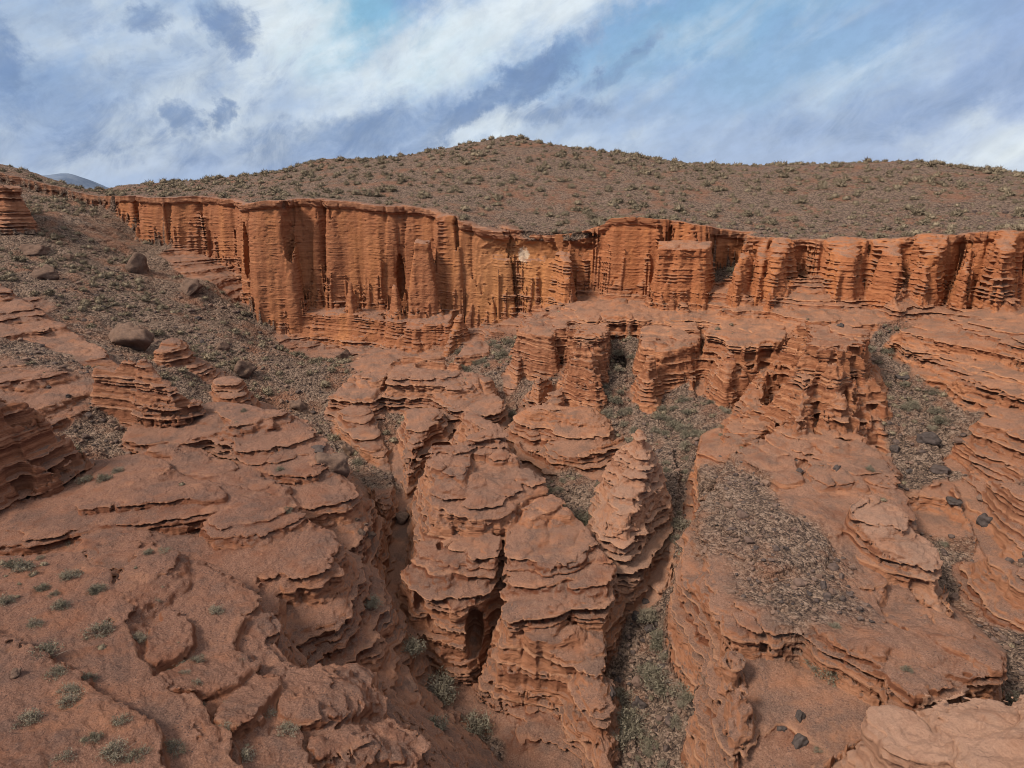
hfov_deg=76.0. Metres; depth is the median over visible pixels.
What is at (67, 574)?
shrub
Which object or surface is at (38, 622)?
shrub
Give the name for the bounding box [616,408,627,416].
shrub
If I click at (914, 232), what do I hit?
shrub
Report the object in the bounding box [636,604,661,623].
shrub
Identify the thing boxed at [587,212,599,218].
shrub
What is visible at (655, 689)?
shrub
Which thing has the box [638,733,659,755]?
shrub
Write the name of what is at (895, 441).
stone
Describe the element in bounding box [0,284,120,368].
rock shelf
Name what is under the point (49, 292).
shrub
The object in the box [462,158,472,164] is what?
shrub
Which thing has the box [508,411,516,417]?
shrub
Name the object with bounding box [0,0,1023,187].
sky
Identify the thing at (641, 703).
boulder
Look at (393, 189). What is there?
shrub
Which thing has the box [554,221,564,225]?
shrub
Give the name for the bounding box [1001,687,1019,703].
shrub
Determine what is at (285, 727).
shrub
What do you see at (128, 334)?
boulder
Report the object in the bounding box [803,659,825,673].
shrub
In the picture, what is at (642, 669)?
shrub
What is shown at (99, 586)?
shrub
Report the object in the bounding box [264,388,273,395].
shrub
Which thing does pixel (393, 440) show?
shrub
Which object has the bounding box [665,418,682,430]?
shrub
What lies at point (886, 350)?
shrub
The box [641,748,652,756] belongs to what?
shrub
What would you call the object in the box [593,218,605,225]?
shrub
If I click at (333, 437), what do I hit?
shrub
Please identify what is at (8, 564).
shrub
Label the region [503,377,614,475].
rock spur
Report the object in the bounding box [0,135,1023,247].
hill
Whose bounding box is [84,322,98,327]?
shrub
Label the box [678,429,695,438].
shrub
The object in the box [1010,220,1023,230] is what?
shrub
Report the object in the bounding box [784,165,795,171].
shrub
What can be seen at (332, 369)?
shrub
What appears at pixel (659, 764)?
shrub
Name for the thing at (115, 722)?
shrub
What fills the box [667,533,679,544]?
shrub
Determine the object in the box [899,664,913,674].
shrub
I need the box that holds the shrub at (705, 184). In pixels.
[699,180,711,186]
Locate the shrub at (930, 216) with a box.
[924,211,938,219]
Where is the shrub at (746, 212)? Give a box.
[738,208,752,216]
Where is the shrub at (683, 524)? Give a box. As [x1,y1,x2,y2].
[671,516,690,530]
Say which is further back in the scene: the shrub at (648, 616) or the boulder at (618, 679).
the shrub at (648, 616)
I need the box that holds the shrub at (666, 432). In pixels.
[659,429,671,434]
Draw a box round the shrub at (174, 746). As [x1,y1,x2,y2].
[163,736,190,761]
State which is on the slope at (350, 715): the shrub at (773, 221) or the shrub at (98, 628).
the shrub at (98, 628)
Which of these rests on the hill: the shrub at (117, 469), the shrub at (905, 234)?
the shrub at (905, 234)
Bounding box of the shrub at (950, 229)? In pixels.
[943,226,956,233]
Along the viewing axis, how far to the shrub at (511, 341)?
102.51 m
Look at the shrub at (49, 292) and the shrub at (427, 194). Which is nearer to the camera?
the shrub at (49, 292)
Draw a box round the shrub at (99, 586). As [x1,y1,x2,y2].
[87,583,109,594]
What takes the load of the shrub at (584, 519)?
on the ground
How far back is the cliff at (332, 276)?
115.11 m
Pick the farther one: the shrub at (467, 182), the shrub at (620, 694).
the shrub at (467, 182)
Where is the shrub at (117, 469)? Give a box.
[111,467,124,473]
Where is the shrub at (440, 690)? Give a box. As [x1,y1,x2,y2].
[422,666,460,707]
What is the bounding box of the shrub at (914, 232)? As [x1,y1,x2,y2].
[910,228,923,234]
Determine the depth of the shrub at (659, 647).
49.11 m
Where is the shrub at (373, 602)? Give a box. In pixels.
[364,592,383,610]
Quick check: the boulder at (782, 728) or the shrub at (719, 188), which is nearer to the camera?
the boulder at (782, 728)
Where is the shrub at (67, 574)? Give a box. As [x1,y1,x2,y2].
[54,568,83,581]
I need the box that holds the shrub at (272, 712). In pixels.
[263,705,276,719]
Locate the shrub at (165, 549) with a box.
[158,546,173,554]
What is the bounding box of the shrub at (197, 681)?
[191,678,202,686]
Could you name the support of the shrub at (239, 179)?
on the hill
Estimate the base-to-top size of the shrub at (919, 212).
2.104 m
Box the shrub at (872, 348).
[868,343,878,352]
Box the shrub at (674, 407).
[668,404,678,410]
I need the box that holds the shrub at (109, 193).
[104,189,116,195]
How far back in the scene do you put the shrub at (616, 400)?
82.31 m
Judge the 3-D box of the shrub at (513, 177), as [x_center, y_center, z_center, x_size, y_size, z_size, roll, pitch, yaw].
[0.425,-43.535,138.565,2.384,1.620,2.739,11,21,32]
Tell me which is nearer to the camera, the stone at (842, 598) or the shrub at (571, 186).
the stone at (842, 598)
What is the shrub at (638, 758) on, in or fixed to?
on the ground
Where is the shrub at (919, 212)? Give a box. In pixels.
[909,206,928,215]
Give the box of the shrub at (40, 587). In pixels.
[31,582,52,592]
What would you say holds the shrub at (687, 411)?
on the ground
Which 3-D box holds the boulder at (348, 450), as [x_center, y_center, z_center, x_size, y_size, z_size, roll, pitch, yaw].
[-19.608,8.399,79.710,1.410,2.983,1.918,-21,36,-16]
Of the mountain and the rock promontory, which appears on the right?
the rock promontory
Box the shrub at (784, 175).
[777,171,789,177]
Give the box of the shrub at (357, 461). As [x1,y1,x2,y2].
[351,457,364,465]
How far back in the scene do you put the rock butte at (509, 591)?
51.22 m
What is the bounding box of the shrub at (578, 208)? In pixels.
[574,205,582,211]
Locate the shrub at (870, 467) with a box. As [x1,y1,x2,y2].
[865,465,874,471]
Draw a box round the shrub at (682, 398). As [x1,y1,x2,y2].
[677,394,692,401]
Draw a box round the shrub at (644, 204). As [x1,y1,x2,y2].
[639,201,649,207]
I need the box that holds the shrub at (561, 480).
[558,477,566,482]
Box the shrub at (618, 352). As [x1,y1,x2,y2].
[612,349,622,355]
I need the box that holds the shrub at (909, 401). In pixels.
[905,399,919,405]
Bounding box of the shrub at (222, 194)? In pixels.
[216,190,229,197]
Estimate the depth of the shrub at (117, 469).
55.36 m
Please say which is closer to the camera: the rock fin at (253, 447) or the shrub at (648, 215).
the rock fin at (253, 447)
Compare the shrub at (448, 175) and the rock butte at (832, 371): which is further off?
the shrub at (448, 175)
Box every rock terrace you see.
[382,366,509,500]
[508,282,706,355]
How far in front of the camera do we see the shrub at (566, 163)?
150.35 m
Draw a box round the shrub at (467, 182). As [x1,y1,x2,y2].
[462,179,472,184]
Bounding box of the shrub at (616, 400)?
[607,395,623,404]
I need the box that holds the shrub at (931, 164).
[923,159,938,166]
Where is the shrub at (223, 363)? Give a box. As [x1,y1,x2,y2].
[218,360,227,365]
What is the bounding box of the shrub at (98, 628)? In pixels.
[78,618,115,639]
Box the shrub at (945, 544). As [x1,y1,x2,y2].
[939,540,948,546]
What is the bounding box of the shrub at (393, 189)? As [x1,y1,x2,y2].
[386,184,399,191]
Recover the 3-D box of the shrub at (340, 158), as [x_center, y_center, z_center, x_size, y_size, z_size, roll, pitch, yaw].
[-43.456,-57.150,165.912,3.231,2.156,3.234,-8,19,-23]
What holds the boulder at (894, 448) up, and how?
on the ground
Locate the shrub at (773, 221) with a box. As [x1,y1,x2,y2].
[767,218,778,224]
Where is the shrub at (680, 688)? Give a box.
[668,679,693,701]
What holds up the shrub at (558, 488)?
on the ground
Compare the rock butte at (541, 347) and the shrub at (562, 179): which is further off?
the shrub at (562, 179)
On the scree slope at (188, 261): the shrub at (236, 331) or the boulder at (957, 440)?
the shrub at (236, 331)
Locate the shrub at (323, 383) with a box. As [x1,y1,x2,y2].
[320,377,331,386]
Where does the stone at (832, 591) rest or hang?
on the plateau
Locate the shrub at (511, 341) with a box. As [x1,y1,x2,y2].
[504,338,514,343]
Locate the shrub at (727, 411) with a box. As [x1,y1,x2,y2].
[720,407,732,413]
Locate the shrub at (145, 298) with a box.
[140,295,151,301]
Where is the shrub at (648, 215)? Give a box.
[643,212,655,218]
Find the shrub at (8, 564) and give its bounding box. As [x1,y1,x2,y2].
[0,556,19,568]
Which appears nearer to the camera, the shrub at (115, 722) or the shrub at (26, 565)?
the shrub at (115, 722)
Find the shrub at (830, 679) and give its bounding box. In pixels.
[814,668,842,687]
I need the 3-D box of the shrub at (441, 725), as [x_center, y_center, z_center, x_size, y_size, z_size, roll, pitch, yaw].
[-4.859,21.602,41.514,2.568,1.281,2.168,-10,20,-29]
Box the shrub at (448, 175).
[443,172,453,177]
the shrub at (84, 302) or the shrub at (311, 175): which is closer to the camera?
the shrub at (84, 302)
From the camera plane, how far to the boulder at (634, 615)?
52.47 m
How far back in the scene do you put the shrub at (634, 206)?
122.23 m
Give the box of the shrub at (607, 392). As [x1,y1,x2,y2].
[603,388,611,397]
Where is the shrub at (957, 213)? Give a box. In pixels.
[948,208,963,216]
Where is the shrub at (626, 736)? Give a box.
[619,730,634,741]
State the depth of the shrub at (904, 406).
70.24 m
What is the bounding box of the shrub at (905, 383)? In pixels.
[897,381,911,386]
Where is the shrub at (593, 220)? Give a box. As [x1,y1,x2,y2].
[588,217,598,225]
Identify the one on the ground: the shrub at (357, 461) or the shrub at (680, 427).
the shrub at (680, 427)
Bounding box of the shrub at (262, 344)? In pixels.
[257,341,265,347]
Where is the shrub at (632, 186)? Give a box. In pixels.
[628,182,637,188]
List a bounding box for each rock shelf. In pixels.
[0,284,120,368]
[883,317,1023,368]
[910,354,1023,411]
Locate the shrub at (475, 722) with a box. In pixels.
[461,708,494,743]
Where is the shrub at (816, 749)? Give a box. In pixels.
[811,746,822,752]
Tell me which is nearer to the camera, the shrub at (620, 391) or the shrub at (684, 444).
the shrub at (684, 444)
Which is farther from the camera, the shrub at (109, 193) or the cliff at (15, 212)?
the shrub at (109, 193)
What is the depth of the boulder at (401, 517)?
67.13 m
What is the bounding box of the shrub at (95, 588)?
[85,581,104,595]
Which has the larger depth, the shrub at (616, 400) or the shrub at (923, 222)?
the shrub at (923, 222)
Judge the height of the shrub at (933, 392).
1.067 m
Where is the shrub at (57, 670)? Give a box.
[44,663,69,680]
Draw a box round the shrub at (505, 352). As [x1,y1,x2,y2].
[499,348,507,355]
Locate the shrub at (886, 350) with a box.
[880,347,894,353]
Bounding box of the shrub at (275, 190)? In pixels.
[271,185,282,193]
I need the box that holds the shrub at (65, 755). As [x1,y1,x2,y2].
[49,747,76,767]
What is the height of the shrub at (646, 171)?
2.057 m
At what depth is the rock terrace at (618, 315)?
98.64 m
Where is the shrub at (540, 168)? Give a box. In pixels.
[535,164,546,171]
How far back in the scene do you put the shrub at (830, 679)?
37.37 m
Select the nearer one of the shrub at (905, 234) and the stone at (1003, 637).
the stone at (1003, 637)
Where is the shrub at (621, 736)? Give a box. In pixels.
[610,728,626,752]
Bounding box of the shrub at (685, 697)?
[679,692,693,705]
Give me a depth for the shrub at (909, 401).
71.01 m
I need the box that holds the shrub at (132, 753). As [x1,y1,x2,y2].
[123,743,154,763]
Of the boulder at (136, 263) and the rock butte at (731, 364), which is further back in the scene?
the boulder at (136, 263)
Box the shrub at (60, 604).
[49,598,73,610]
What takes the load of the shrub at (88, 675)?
on the slope at (350, 715)
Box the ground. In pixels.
[0,220,1023,767]
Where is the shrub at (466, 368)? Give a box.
[463,365,470,371]
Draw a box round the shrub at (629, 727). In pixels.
[616,711,640,739]
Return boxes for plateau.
[665,410,1007,767]
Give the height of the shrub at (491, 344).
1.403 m
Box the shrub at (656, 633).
[645,625,666,649]
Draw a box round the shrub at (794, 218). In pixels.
[788,215,801,221]
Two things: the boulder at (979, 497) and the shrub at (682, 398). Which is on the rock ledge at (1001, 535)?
the boulder at (979, 497)
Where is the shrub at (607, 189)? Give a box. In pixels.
[603,186,613,191]
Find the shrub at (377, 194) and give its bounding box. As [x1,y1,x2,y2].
[371,190,383,196]
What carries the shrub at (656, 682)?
on the ground
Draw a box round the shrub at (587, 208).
[580,206,592,211]
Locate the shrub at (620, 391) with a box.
[615,389,624,394]
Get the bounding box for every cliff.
[0,184,38,235]
[115,202,212,257]
[206,201,725,356]
[724,230,1023,315]
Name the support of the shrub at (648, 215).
on the hill
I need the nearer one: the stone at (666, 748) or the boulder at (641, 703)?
the stone at (666, 748)
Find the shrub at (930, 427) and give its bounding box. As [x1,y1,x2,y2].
[927,424,939,430]
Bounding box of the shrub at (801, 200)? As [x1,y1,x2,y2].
[798,197,808,203]
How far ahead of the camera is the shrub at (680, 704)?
43.53 m
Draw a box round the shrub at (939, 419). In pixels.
[930,414,950,425]
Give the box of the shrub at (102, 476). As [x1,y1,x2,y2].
[95,473,112,483]
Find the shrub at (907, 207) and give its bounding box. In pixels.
[900,203,916,209]
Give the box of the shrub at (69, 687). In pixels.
[55,682,81,695]
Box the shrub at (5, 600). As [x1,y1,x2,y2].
[0,591,15,606]
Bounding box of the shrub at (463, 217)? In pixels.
[457,213,469,220]
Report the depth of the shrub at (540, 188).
131.72 m
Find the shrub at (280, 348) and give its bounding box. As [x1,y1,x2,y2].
[276,345,285,350]
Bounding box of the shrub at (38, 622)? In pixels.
[25,615,44,629]
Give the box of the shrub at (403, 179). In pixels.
[397,175,407,181]
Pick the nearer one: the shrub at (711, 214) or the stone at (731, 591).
the stone at (731, 591)
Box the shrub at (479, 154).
[473,151,483,156]
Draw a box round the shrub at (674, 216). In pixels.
[667,213,679,219]
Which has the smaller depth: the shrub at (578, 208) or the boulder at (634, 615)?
the boulder at (634, 615)
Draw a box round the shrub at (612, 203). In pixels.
[606,199,617,206]
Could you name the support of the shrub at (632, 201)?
on the hill
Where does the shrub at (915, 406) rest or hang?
on the ground
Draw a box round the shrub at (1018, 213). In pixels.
[1010,209,1023,216]
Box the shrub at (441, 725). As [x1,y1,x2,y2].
[427,713,450,730]
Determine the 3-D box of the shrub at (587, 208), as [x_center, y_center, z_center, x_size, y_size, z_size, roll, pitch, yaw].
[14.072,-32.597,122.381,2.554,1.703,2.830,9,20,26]
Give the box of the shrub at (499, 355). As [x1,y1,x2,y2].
[493,352,505,358]
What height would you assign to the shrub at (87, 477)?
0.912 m
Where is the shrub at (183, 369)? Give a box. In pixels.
[177,365,190,372]
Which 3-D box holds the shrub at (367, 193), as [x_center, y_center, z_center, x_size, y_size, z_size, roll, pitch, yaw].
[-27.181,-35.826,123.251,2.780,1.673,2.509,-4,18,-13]
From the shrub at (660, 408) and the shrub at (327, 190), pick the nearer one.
the shrub at (660, 408)
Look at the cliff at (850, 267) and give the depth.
92.95 m
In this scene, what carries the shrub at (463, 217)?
on the hill
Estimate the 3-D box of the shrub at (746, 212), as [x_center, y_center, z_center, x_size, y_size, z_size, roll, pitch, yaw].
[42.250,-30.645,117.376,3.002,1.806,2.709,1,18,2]
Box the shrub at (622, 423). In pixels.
[619,421,628,426]
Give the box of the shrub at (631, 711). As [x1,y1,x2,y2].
[616,700,650,742]
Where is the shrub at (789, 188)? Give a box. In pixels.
[782,186,792,190]
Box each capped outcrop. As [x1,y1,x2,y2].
[153,337,230,384]
[210,376,278,409]
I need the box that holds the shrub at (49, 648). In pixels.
[28,638,67,662]
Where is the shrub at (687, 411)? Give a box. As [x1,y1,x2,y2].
[680,408,691,414]
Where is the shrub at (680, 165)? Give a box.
[676,163,687,168]
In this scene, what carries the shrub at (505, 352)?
on the ground
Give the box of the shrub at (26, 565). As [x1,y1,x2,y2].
[7,557,38,573]
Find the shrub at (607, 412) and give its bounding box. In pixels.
[600,408,612,414]
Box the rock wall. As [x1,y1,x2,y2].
[0,398,85,511]
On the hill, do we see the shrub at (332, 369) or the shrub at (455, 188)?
the shrub at (455, 188)
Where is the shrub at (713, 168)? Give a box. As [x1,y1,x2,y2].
[707,164,719,170]
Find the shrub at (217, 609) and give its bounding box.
[208,603,225,614]
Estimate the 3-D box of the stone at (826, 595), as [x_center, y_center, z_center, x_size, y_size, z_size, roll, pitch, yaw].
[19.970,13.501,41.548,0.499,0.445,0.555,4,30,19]
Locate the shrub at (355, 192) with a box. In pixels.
[350,187,361,194]
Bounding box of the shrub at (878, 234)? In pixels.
[872,231,887,237]
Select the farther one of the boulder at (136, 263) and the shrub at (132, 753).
the boulder at (136, 263)
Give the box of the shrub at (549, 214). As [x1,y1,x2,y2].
[544,211,555,216]
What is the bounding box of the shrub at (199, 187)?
[194,183,204,189]
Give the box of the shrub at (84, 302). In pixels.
[78,299,90,305]
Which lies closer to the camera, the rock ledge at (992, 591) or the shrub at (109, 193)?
the rock ledge at (992, 591)
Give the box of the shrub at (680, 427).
[674,422,693,431]
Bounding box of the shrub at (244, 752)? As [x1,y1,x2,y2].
[240,747,256,762]
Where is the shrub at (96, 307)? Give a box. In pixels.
[90,304,104,310]
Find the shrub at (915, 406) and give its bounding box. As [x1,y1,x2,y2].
[906,401,921,408]
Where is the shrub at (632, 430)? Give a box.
[629,426,637,433]
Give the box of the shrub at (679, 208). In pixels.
[671,203,688,211]
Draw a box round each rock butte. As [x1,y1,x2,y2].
[391,411,626,767]
[454,340,491,367]
[501,316,568,396]
[556,323,610,408]
[625,322,701,413]
[688,323,785,407]
[718,323,893,448]
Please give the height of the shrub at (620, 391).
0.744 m
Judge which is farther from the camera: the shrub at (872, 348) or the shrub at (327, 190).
the shrub at (327, 190)
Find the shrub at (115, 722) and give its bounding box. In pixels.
[105,712,132,730]
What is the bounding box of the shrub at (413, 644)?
[397,634,426,658]
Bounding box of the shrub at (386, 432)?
[382,430,391,434]
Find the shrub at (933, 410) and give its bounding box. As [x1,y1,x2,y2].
[927,405,947,414]
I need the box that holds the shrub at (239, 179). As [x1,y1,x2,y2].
[233,177,247,183]
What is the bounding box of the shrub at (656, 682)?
[639,661,676,701]
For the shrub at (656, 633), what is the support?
on the ground
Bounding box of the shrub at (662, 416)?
[655,411,666,419]
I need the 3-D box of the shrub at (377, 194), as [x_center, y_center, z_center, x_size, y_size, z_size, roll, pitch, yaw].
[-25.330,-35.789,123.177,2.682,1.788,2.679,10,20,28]
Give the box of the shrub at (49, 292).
[43,287,56,295]
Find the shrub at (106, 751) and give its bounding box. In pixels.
[92,735,132,765]
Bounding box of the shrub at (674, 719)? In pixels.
[668,713,682,731]
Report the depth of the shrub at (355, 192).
123.61 m
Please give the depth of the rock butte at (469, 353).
101.12 m
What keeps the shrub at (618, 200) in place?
on the hill
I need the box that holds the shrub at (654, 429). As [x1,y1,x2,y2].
[650,426,660,432]
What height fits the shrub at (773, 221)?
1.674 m
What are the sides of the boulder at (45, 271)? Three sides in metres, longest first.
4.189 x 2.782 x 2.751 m
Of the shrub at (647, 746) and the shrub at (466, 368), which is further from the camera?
the shrub at (466, 368)
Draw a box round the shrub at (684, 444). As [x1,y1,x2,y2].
[678,440,693,450]
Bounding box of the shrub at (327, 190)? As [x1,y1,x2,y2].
[321,187,330,192]
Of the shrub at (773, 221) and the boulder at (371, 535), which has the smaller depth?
the boulder at (371, 535)
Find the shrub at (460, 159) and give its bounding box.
[456,156,467,161]
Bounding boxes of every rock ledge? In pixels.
[939,481,1023,561]
[942,391,1023,474]
[951,556,1023,633]
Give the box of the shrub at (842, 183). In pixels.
[833,179,846,186]
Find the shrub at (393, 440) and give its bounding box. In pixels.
[388,436,397,442]
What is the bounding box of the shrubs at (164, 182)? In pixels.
[0,134,1023,767]
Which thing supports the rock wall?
on the ground
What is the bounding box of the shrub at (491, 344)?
[485,338,497,345]
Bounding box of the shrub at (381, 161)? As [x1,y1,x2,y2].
[375,158,384,163]
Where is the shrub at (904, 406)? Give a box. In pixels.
[896,402,913,411]
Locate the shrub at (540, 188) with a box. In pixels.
[535,186,544,191]
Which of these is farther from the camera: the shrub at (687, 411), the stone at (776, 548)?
the shrub at (687, 411)
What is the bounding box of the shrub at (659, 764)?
[656,759,667,767]
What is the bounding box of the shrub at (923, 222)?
[916,219,930,224]
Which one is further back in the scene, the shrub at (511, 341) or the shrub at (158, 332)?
the shrub at (511, 341)
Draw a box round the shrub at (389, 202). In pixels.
[383,199,392,204]
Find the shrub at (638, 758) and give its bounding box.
[635,754,643,765]
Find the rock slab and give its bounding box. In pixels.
[831,691,1023,767]
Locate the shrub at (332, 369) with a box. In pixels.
[326,366,336,372]
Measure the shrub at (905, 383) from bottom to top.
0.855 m
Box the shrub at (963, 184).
[954,181,967,187]
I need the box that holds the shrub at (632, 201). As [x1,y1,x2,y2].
[626,198,636,204]
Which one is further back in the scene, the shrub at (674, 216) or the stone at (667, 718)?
the shrub at (674, 216)
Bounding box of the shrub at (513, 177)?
[509,175,518,179]
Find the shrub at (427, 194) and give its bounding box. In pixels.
[423,190,432,197]
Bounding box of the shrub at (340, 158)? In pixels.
[334,155,345,160]
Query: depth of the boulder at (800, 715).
35.49 m
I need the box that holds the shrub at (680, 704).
[676,699,685,709]
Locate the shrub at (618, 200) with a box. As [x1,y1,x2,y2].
[615,198,623,203]
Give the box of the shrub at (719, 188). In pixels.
[713,185,724,191]
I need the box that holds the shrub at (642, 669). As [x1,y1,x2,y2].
[634,660,656,681]
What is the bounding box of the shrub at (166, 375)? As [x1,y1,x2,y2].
[158,371,170,378]
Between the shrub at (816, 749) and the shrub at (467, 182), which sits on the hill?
the shrub at (467, 182)
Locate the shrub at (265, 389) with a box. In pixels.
[260,386,271,392]
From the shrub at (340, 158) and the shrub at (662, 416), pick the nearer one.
the shrub at (662, 416)
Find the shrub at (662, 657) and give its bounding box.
[656,650,668,662]
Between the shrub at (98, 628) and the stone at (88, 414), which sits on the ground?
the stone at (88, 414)
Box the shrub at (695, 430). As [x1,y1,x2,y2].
[689,428,699,434]
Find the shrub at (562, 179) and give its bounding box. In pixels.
[556,177,565,181]
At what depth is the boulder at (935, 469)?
60.80 m
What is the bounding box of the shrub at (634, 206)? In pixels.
[630,203,639,208]
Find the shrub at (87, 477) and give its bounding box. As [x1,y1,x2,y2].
[74,472,92,484]
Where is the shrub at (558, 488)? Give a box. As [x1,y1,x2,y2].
[553,485,563,491]
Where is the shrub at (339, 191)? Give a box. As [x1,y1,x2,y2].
[335,188,344,193]
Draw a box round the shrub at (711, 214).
[706,210,717,217]
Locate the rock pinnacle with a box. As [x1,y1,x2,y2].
[90,358,203,427]
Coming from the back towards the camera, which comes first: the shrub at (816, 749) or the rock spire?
the rock spire
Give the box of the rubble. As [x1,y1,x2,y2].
[0,202,1023,767]
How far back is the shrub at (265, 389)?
90.55 m
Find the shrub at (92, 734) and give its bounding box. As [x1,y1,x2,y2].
[80,730,104,746]
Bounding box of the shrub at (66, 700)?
[54,688,87,710]
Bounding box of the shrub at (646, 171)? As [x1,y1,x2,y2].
[642,168,652,174]
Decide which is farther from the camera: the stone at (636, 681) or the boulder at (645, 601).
the boulder at (645, 601)
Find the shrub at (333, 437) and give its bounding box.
[326,433,339,440]
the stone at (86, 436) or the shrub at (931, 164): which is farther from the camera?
the shrub at (931, 164)
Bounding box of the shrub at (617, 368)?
[614,365,625,371]
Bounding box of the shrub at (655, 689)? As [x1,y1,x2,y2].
[653,685,665,693]
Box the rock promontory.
[850,495,949,613]
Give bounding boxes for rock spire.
[586,429,675,613]
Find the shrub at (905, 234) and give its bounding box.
[900,230,912,236]
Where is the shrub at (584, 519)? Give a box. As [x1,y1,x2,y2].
[574,508,591,525]
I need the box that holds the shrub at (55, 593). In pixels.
[46,589,60,596]
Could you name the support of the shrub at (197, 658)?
on the slope at (350, 715)
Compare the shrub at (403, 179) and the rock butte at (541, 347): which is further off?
the shrub at (403, 179)
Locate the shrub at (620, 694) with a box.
[614,687,635,707]
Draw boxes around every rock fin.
[0,449,439,686]
[121,387,404,597]
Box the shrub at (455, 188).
[451,186,458,190]
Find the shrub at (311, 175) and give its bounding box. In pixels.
[306,172,316,177]
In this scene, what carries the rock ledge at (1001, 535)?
on the ground
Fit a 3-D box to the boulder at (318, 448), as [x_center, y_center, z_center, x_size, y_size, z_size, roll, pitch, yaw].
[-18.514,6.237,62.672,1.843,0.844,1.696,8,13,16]
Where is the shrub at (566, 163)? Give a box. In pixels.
[561,160,571,165]
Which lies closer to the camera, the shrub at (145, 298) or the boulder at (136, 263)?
the shrub at (145, 298)
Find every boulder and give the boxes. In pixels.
[10,668,21,678]
[12,244,50,255]
[30,264,59,279]
[63,254,73,260]
[108,322,154,351]
[125,252,148,273]
[178,279,202,295]
[214,341,229,350]
[233,360,257,377]
[289,398,306,411]
[311,445,324,452]
[315,452,349,477]
[336,349,350,358]
[342,444,355,455]
[357,528,365,535]
[367,531,375,539]
[395,511,408,524]
[610,686,616,699]
[614,676,621,682]
[631,610,638,620]
[631,696,646,710]
[642,598,649,603]
[644,624,655,633]
[777,726,786,731]
[791,733,808,748]
[795,709,805,722]
[819,581,826,588]
[832,465,840,471]
[889,445,899,452]
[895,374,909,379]
[916,432,941,445]
[929,464,950,473]
[946,496,962,505]
[953,437,964,443]
[976,494,982,501]
[976,513,992,526]
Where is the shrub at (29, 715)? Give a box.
[9,707,45,731]
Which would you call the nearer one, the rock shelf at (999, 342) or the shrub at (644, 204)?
the rock shelf at (999, 342)
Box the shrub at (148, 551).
[143,548,153,554]
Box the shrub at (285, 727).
[276,719,300,736]
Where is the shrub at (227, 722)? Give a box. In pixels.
[217,721,231,729]
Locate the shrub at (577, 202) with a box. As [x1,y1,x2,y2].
[572,200,583,204]
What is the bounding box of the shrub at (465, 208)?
[460,203,472,210]
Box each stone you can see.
[82,433,90,438]
[84,412,91,417]
[631,675,642,686]
[633,761,639,767]
[656,715,663,721]
[664,745,669,751]
[665,715,673,727]
[725,501,732,508]
[727,589,734,593]
[736,510,748,517]
[744,536,754,543]
[752,480,758,485]
[760,480,770,485]
[772,545,779,550]
[793,578,804,586]
[822,592,830,599]
[827,563,838,570]
[829,588,836,594]
[839,596,845,601]
[846,591,853,597]
[855,606,863,610]
[861,603,871,607]
[892,439,899,443]
[949,592,958,600]
[1000,634,1007,640]
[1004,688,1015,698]
[1005,557,1014,563]
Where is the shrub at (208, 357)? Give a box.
[201,353,213,360]
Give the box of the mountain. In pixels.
[42,173,107,188]
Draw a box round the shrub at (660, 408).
[657,404,667,411]
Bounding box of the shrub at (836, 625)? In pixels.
[828,621,840,628]
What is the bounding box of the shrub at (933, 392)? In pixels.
[923,387,941,394]
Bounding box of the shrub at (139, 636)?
[133,630,147,644]
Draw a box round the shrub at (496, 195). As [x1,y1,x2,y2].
[491,193,502,198]
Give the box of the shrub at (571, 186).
[566,181,575,188]
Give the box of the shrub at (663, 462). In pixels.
[661,459,671,464]
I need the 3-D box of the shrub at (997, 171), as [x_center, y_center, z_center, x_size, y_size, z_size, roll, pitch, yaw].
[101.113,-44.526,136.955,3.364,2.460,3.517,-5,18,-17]
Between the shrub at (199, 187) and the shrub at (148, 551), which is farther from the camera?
the shrub at (199, 187)
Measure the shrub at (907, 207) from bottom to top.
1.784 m
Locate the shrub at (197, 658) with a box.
[188,653,204,663]
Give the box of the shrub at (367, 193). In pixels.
[362,190,372,196]
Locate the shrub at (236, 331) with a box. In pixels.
[230,327,240,333]
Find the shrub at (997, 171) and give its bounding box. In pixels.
[990,166,1004,174]
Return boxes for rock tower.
[323,372,391,471]
[649,219,714,308]
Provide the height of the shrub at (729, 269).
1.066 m
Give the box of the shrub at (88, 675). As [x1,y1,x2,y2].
[81,671,98,681]
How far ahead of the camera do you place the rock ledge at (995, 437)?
60.63 m
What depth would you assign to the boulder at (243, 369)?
91.65 m
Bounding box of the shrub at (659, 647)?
[647,635,663,654]
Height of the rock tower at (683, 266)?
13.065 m
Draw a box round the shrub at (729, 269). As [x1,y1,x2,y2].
[726,267,733,271]
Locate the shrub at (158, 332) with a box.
[155,328,166,335]
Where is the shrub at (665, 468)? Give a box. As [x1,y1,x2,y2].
[663,466,671,472]
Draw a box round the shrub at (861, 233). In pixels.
[855,230,867,236]
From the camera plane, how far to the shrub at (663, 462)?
68.05 m
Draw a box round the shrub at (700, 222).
[694,220,706,224]
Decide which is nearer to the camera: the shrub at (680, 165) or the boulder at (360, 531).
the boulder at (360, 531)
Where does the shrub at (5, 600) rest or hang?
on the slope at (350, 715)
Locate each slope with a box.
[0,164,439,470]
[0,545,508,767]
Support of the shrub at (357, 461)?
on the scree slope at (188, 261)
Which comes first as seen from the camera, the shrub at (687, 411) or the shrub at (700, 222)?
the shrub at (687, 411)
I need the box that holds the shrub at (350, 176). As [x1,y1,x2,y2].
[346,174,356,178]
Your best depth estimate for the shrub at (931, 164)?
143.71 m
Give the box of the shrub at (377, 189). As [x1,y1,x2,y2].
[373,186,385,191]
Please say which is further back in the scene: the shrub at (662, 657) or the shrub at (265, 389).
the shrub at (265, 389)
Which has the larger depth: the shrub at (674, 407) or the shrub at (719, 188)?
the shrub at (719, 188)
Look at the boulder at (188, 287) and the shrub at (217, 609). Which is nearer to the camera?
the shrub at (217, 609)

